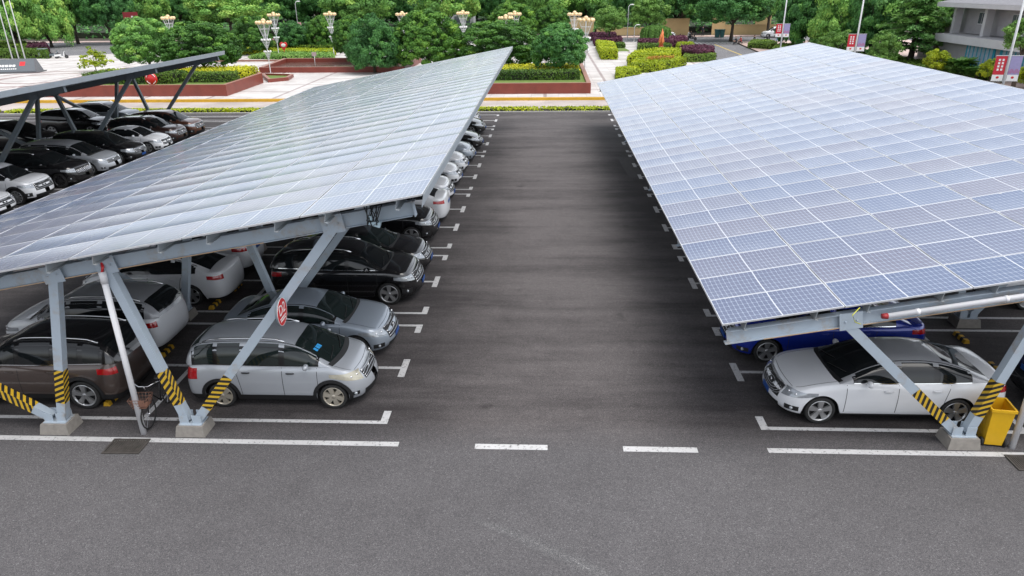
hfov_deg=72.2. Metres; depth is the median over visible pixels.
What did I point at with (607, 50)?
box hedge
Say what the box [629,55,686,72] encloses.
box hedge
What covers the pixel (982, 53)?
curtained window
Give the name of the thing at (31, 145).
side window
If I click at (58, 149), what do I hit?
side window
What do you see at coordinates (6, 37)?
flagpole
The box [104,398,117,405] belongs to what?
wheel stop
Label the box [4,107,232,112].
verge hedge
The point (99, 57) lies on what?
sapling
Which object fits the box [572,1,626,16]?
street tree
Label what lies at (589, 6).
street tree
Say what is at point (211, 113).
lot kerb
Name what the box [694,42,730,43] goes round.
crossing markings
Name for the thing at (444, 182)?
sport utility vehicle
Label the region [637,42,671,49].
box hedge
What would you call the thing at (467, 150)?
saloon car
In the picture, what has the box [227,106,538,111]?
verge hedge
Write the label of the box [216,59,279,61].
bed kerb
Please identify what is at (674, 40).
purple hedge
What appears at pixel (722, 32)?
rubbish bin
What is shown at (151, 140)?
hatchback
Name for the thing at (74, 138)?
side window
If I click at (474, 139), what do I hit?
saloon car
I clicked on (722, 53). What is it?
side street
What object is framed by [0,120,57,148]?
van
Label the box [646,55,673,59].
red tipped hedge
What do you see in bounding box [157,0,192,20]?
street tree
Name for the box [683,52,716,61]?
box hedge
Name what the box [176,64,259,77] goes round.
flower bed
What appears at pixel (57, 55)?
scooter
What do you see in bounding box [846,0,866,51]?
banner pole
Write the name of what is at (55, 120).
sport utility vehicle
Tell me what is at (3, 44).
box hedge
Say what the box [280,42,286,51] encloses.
heart sign
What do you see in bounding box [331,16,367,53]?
tree
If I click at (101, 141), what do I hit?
side window
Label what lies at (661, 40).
sculpture
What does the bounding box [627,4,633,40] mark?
street lamp
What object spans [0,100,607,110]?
pavement
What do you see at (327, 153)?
solar canopy
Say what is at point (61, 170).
sport utility vehicle
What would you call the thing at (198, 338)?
rear window
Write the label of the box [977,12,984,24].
window
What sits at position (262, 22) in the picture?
tiered lamp
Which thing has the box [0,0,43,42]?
street tree
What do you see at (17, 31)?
flagpole
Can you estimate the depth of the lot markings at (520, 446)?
15.24 m
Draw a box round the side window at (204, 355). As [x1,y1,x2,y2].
[194,343,212,363]
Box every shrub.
[639,24,671,37]
[818,25,854,51]
[867,32,904,60]
[872,53,889,59]
[922,48,951,69]
[976,58,1005,81]
[1017,66,1023,83]
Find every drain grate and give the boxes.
[101,438,150,453]
[1004,454,1023,470]
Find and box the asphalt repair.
[617,157,642,177]
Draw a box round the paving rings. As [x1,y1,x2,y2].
[0,71,77,87]
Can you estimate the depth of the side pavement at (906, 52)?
93.72 m
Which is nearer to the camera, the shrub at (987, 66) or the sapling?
the shrub at (987, 66)
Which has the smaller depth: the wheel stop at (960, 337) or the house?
the wheel stop at (960, 337)
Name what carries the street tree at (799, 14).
on the side pavement at (906, 52)
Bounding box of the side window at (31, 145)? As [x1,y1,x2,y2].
[30,145,44,148]
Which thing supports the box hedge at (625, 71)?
on the plaza
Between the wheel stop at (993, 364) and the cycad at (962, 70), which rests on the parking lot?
the wheel stop at (993, 364)
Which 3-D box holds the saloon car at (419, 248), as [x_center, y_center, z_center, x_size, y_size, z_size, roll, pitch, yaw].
[-5.182,-1.411,24.178,4.857,1.470,2.143,0,23,3]
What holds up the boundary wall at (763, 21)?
on the ground
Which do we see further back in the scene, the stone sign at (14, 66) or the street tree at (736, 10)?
the street tree at (736, 10)
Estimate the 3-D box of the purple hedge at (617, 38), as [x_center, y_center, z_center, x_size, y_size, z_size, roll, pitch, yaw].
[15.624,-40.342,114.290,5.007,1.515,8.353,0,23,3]
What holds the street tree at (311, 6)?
on the ground
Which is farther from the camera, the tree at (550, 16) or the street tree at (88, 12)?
the street tree at (88, 12)
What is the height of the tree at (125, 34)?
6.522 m
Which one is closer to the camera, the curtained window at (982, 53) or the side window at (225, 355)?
the side window at (225, 355)
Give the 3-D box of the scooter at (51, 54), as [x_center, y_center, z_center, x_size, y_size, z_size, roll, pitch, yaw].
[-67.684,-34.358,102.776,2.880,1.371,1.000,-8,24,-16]
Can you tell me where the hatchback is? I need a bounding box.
[108,125,172,152]
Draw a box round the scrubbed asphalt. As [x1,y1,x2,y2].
[503,530,607,575]
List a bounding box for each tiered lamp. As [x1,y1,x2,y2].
[160,15,174,27]
[255,18,271,72]
[267,12,279,52]
[323,11,335,52]
[395,11,406,32]
[456,10,469,36]
[498,14,513,46]
[508,11,521,58]
[567,11,581,43]
[577,16,594,66]
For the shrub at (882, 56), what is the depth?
73.36 m
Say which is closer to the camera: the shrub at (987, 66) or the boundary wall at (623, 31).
the shrub at (987, 66)
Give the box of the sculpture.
[658,29,663,46]
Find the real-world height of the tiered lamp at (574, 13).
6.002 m
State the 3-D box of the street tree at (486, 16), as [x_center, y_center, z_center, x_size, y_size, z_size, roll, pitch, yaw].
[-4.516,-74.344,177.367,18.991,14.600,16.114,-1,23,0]
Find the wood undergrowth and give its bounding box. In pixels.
[1,13,905,39]
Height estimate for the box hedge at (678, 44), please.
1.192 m
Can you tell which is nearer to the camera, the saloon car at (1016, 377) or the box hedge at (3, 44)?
the saloon car at (1016, 377)
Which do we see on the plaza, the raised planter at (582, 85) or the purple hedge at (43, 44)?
the raised planter at (582, 85)
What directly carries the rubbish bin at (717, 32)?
on the cross street at (699, 39)
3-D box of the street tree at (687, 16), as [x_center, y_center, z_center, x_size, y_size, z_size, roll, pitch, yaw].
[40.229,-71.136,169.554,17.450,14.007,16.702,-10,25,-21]
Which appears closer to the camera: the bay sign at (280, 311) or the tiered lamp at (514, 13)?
the bay sign at (280, 311)
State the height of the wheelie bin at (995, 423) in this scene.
0.924 m
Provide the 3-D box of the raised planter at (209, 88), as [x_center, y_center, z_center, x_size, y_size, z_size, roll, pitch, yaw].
[-34.571,-21.055,71.172,18.200,1.000,15.800,0,23,3]
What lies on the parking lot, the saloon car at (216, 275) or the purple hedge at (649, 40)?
the saloon car at (216, 275)
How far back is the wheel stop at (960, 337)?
18.94 m
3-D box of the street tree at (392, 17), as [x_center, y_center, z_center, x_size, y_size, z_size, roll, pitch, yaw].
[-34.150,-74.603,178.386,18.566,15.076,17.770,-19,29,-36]
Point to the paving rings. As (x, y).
(30, 75)
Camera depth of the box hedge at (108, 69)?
70.84 m
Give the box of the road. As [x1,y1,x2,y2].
[0,422,1023,575]
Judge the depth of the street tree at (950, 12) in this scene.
81.62 m
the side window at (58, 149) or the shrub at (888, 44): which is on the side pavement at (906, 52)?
the shrub at (888, 44)
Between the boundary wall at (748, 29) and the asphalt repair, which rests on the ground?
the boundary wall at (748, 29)
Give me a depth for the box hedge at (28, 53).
102.48 m
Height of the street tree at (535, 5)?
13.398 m
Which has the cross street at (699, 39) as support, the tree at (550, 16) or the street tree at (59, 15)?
the street tree at (59, 15)
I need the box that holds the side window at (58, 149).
[47,145,65,154]
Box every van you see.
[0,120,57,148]
[760,26,775,37]
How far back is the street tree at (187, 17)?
179.52 m
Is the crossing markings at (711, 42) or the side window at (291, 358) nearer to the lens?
the side window at (291, 358)
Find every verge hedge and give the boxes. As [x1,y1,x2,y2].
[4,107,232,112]
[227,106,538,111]
[540,105,609,110]
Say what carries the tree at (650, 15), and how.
on the cross street at (699, 39)
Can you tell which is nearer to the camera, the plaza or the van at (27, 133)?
the van at (27, 133)
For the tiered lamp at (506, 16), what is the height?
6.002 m
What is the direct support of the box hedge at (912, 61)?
on the side pavement at (906, 52)
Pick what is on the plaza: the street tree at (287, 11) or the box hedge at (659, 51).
the box hedge at (659, 51)
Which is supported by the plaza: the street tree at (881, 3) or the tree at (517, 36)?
the tree at (517, 36)
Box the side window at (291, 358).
[284,345,316,365]
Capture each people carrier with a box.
[19,139,121,174]
[51,130,147,162]
[186,317,378,407]
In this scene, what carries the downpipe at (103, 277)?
attached to the solar canopy at (327, 153)
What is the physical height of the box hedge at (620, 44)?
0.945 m
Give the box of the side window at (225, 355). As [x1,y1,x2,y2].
[216,343,239,363]
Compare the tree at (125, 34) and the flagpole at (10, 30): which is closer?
the tree at (125, 34)
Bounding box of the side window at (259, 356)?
[246,343,278,364]
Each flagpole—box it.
[0,14,12,58]
[2,0,18,58]
[9,0,25,58]
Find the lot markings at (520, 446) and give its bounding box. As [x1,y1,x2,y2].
[0,114,1023,456]
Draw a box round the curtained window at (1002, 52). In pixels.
[999,50,1023,68]
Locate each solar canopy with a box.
[0,46,512,437]
[0,51,224,161]
[597,42,1023,450]
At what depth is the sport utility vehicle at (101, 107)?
49.73 m
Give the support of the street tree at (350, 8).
on the ground
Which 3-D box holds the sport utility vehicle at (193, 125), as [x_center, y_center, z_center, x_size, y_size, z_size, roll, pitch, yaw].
[-22.914,-10.971,46.691,4.664,1.700,2.180,0,23,3]
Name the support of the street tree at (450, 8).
on the ground
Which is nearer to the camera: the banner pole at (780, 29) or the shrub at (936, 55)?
the shrub at (936, 55)
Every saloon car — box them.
[0,190,16,213]
[82,252,243,304]
[128,229,263,268]
[224,287,398,350]
[293,225,432,267]
[407,187,450,218]
[441,161,462,182]
[445,151,468,169]
[454,141,475,159]
[457,130,483,146]
[465,117,485,131]
[720,300,925,362]
[762,336,1005,423]
[1009,355,1023,391]
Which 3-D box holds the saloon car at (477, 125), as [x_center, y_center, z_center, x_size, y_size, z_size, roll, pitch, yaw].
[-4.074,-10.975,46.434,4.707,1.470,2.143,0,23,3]
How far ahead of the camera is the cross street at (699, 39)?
124.76 m
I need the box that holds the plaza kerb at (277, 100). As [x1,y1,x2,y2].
[18,97,604,102]
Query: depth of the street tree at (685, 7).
128.98 m
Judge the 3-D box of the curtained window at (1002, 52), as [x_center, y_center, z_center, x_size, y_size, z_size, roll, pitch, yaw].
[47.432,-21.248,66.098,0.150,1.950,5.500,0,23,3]
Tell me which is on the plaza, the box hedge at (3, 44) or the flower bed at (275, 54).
the flower bed at (275, 54)
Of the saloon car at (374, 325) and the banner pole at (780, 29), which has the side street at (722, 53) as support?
the banner pole at (780, 29)
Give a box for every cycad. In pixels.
[936,56,980,73]
[954,65,981,77]
[962,67,986,78]
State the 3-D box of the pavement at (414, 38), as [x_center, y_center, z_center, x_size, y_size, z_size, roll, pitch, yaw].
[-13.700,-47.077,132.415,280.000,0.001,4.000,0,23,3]
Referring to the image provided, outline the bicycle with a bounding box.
[127,374,170,428]
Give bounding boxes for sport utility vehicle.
[0,147,93,187]
[0,162,54,204]
[0,315,153,408]
[6,279,188,347]
[40,108,112,132]
[71,100,138,118]
[106,114,187,141]
[132,109,204,137]
[270,236,424,304]
[339,201,439,237]
[428,175,454,198]
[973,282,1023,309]
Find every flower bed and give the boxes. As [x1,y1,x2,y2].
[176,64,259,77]
[248,49,334,58]
[502,62,580,73]
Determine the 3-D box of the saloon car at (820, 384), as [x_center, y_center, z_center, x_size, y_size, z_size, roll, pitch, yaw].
[8.313,1.960,15.922,4.967,1.470,2.180,0,23,3]
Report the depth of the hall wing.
84.18 m
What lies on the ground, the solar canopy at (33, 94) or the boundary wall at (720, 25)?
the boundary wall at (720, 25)
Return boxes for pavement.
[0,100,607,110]
[42,35,759,42]
[737,40,1023,88]
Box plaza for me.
[0,42,702,99]
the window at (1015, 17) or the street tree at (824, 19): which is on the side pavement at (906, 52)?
the street tree at (824, 19)
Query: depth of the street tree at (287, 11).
152.96 m
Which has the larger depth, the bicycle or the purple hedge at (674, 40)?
the purple hedge at (674, 40)
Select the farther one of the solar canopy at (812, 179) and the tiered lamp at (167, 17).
the tiered lamp at (167, 17)
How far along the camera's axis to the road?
13.11 m
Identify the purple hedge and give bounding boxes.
[26,41,50,52]
[589,31,616,40]
[592,35,622,45]
[637,37,668,42]
[668,34,687,47]
[679,43,714,56]
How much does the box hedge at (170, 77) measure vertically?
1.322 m
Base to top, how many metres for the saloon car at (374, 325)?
1.470 m
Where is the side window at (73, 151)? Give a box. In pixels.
[69,147,79,154]
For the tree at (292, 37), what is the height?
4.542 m
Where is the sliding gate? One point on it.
(699, 30)
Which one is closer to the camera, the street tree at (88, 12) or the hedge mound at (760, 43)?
the hedge mound at (760, 43)
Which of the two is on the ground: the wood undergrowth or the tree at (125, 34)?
the wood undergrowth
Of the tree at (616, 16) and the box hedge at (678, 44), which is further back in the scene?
the tree at (616, 16)
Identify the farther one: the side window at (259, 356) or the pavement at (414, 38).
the pavement at (414, 38)
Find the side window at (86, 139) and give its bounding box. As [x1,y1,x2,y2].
[78,135,95,144]
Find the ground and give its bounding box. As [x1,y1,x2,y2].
[1,14,911,59]
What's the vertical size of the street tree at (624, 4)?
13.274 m
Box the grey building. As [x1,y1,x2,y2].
[935,0,1023,82]
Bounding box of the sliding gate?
[689,27,710,34]
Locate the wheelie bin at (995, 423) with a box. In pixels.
[976,397,1018,446]
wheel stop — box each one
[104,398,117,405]
[161,344,174,357]
[208,299,220,309]
[953,331,969,343]
[988,361,997,369]
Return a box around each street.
[47,36,919,47]
[50,47,112,55]
[695,42,754,59]
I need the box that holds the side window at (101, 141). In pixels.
[99,138,108,144]
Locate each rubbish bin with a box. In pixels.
[714,29,719,36]
[719,29,725,36]
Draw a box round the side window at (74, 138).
[63,135,75,139]
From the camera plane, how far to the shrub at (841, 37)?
85.31 m
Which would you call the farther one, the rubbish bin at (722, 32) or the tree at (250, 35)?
the rubbish bin at (722, 32)
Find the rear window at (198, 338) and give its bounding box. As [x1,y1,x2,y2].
[188,323,215,351]
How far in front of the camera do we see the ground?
140.62 m
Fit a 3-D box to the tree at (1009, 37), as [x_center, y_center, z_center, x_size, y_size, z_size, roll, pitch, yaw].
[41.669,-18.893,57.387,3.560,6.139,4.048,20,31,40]
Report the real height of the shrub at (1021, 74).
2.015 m
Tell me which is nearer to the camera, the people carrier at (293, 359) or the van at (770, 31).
the people carrier at (293, 359)
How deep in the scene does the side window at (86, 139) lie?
39.21 m
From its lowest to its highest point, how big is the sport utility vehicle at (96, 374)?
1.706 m
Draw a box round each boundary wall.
[569,17,593,33]
[597,27,642,34]
[663,18,689,34]
[711,18,724,34]
[724,24,775,34]
[755,16,771,23]
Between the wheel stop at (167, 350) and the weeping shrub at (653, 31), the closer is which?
the wheel stop at (167, 350)
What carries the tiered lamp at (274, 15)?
on the plaza
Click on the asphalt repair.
(628, 167)
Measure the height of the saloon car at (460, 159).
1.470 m
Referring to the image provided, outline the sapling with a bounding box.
[77,46,113,70]
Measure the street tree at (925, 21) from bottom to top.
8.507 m
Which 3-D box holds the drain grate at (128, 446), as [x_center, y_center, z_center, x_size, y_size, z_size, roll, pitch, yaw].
[-8.214,3.367,14.950,0.800,0.020,0.520,0,23,2]
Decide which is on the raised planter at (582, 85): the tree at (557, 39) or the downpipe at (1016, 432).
the tree at (557, 39)
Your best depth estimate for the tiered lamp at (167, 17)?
91.91 m
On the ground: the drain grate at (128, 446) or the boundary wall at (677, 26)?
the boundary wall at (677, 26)
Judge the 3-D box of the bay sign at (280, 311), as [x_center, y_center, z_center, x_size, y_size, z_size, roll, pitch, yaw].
[-4.541,0.447,13.829,0.073,0.556,0.650,0,23,1]
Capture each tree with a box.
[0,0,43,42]
[13,0,75,46]
[54,0,79,43]
[70,0,134,43]
[108,15,173,63]
[110,0,171,31]
[156,21,242,66]
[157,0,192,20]
[172,14,224,22]
[183,0,281,30]
[231,15,273,51]
[237,3,300,21]
[250,0,300,26]
[273,20,309,47]
[280,4,325,21]
[293,0,322,22]
[306,15,334,44]
[317,0,396,18]
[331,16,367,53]
[343,12,402,72]
[354,11,399,19]
[377,0,422,17]
[393,8,460,65]
[401,0,480,20]
[454,19,537,63]
[476,0,505,20]
[476,4,489,20]
[489,1,537,34]
[503,0,573,19]
[530,22,589,67]
[535,4,570,33]
[567,0,612,15]
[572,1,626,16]
[593,2,627,36]
[613,0,641,25]
[629,0,670,37]
[655,0,698,19]
[660,0,699,17]
[694,0,775,41]
[754,0,786,29]
[774,0,820,44]
[806,0,870,49]
[844,0,904,48]
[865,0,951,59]
[874,0,950,57]
[915,0,954,48]
[1002,18,1023,86]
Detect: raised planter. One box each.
[48,67,262,96]
[259,58,421,72]
[262,73,293,82]
[485,63,590,93]
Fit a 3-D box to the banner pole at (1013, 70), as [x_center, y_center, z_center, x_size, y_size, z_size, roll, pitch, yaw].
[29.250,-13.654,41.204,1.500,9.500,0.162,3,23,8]
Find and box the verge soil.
[0,108,549,112]
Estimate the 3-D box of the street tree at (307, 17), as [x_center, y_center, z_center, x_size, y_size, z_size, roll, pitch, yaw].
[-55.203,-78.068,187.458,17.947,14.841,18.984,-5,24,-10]
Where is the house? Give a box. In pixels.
[441,0,475,23]
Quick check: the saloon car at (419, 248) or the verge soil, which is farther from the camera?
the verge soil
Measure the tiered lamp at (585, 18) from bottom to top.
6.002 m
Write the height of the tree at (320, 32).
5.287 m
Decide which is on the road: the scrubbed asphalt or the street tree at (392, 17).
the scrubbed asphalt
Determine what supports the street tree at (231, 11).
on the pavement at (414, 38)
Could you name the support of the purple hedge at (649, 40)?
on the plaza
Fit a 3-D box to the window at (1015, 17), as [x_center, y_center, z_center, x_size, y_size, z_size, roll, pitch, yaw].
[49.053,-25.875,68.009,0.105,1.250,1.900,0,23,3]
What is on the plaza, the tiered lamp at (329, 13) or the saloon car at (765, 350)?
the tiered lamp at (329, 13)
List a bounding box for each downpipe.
[98,262,146,434]
[1008,399,1023,449]
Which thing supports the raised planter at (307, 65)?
on the plaza
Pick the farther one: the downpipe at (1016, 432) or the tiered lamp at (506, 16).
the tiered lamp at (506, 16)
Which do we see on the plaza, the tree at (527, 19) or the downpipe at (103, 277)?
the tree at (527, 19)
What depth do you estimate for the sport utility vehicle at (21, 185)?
32.11 m
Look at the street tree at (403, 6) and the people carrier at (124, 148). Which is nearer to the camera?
the people carrier at (124, 148)
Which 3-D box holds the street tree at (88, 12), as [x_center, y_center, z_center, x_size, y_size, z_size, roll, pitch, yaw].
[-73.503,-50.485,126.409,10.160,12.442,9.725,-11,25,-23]
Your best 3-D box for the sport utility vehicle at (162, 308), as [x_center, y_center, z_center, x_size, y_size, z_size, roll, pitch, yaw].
[-11.346,0.736,19.131,4.516,1.648,2.180,0,23,3]
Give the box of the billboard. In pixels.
[122,12,142,43]
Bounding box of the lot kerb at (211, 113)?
[0,111,611,115]
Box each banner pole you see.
[775,0,789,47]
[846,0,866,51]
[991,0,1023,84]
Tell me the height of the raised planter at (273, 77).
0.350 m
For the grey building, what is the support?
on the side pavement at (906, 52)
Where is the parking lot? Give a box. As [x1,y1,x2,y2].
[0,113,1023,438]
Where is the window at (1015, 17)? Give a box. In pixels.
[1012,14,1023,22]
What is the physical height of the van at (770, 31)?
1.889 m
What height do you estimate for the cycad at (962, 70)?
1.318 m
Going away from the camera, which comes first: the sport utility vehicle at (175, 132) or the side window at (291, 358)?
the side window at (291, 358)
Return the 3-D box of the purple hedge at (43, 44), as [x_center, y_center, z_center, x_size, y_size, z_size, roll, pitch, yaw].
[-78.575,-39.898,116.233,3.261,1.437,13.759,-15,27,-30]
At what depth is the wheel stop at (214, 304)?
21.51 m
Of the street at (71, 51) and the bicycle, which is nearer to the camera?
the bicycle
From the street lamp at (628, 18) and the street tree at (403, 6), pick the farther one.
the street tree at (403, 6)
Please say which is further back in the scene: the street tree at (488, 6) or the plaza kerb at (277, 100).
the street tree at (488, 6)
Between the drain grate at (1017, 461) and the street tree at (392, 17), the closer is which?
the drain grate at (1017, 461)
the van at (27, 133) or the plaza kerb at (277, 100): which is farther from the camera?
the plaza kerb at (277, 100)
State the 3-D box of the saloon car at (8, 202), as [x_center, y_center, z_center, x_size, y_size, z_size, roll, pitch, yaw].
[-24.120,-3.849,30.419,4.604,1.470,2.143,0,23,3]
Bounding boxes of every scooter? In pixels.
[38,48,60,57]
[54,51,68,58]
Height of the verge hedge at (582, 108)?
0.416 m
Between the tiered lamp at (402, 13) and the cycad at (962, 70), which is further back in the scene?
the tiered lamp at (402, 13)
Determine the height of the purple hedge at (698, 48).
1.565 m
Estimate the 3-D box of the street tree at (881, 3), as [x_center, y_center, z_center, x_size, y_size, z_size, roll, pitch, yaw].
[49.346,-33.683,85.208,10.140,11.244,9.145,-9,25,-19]
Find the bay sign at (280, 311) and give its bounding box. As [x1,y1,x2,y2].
[275,298,286,325]
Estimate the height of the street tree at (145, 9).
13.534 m
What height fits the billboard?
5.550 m
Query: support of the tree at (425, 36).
on the plaza
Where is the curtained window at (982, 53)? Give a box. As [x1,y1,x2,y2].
[965,45,996,65]
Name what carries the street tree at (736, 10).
on the side street at (722, 53)
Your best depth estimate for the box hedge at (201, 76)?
66.38 m
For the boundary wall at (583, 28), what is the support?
on the ground
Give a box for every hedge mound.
[747,38,776,48]
[772,42,793,48]
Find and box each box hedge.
[0,40,26,47]
[0,47,49,58]
[81,69,187,83]
[100,68,125,70]
[182,70,239,82]
[242,47,335,54]
[245,40,332,47]
[495,67,580,80]
[595,39,618,59]
[614,65,641,78]
[615,42,625,47]
[626,46,681,64]
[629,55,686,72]
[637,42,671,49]
[675,41,694,47]
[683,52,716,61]
[852,48,1005,81]
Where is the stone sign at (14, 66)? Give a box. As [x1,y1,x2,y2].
[0,58,46,73]
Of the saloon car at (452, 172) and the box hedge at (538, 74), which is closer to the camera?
the saloon car at (452, 172)
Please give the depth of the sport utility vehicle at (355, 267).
21.29 m
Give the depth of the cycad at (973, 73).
67.13 m
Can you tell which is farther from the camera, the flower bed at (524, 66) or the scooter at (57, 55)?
the scooter at (57, 55)
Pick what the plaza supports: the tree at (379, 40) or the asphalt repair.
the tree at (379, 40)
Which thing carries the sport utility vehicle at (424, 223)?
on the parking lot
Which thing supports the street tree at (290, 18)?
on the ground
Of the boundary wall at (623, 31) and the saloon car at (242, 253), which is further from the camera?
the boundary wall at (623, 31)
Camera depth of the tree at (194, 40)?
71.40 m
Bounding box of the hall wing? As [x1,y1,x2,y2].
[917,7,964,57]
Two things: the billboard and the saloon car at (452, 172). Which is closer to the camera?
the saloon car at (452, 172)
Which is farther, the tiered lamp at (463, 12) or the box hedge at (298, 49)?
the box hedge at (298, 49)
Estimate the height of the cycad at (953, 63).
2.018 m
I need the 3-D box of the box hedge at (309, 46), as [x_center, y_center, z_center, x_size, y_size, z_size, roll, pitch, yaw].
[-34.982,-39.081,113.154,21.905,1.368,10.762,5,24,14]
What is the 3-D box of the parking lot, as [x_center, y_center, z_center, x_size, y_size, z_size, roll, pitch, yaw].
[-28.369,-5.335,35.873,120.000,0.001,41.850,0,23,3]
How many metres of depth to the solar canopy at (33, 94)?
40.06 m
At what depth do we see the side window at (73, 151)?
36.82 m
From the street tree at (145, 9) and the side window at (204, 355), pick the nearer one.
the side window at (204, 355)
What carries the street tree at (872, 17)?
on the side pavement at (906, 52)
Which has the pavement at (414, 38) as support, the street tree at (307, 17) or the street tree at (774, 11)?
the street tree at (774, 11)
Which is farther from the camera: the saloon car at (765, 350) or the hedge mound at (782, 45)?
the hedge mound at (782, 45)
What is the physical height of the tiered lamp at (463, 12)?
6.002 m
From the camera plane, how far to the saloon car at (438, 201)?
28.57 m
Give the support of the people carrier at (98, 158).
on the parking lot
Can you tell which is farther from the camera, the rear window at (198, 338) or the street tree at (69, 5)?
the street tree at (69, 5)
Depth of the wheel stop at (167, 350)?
18.80 m

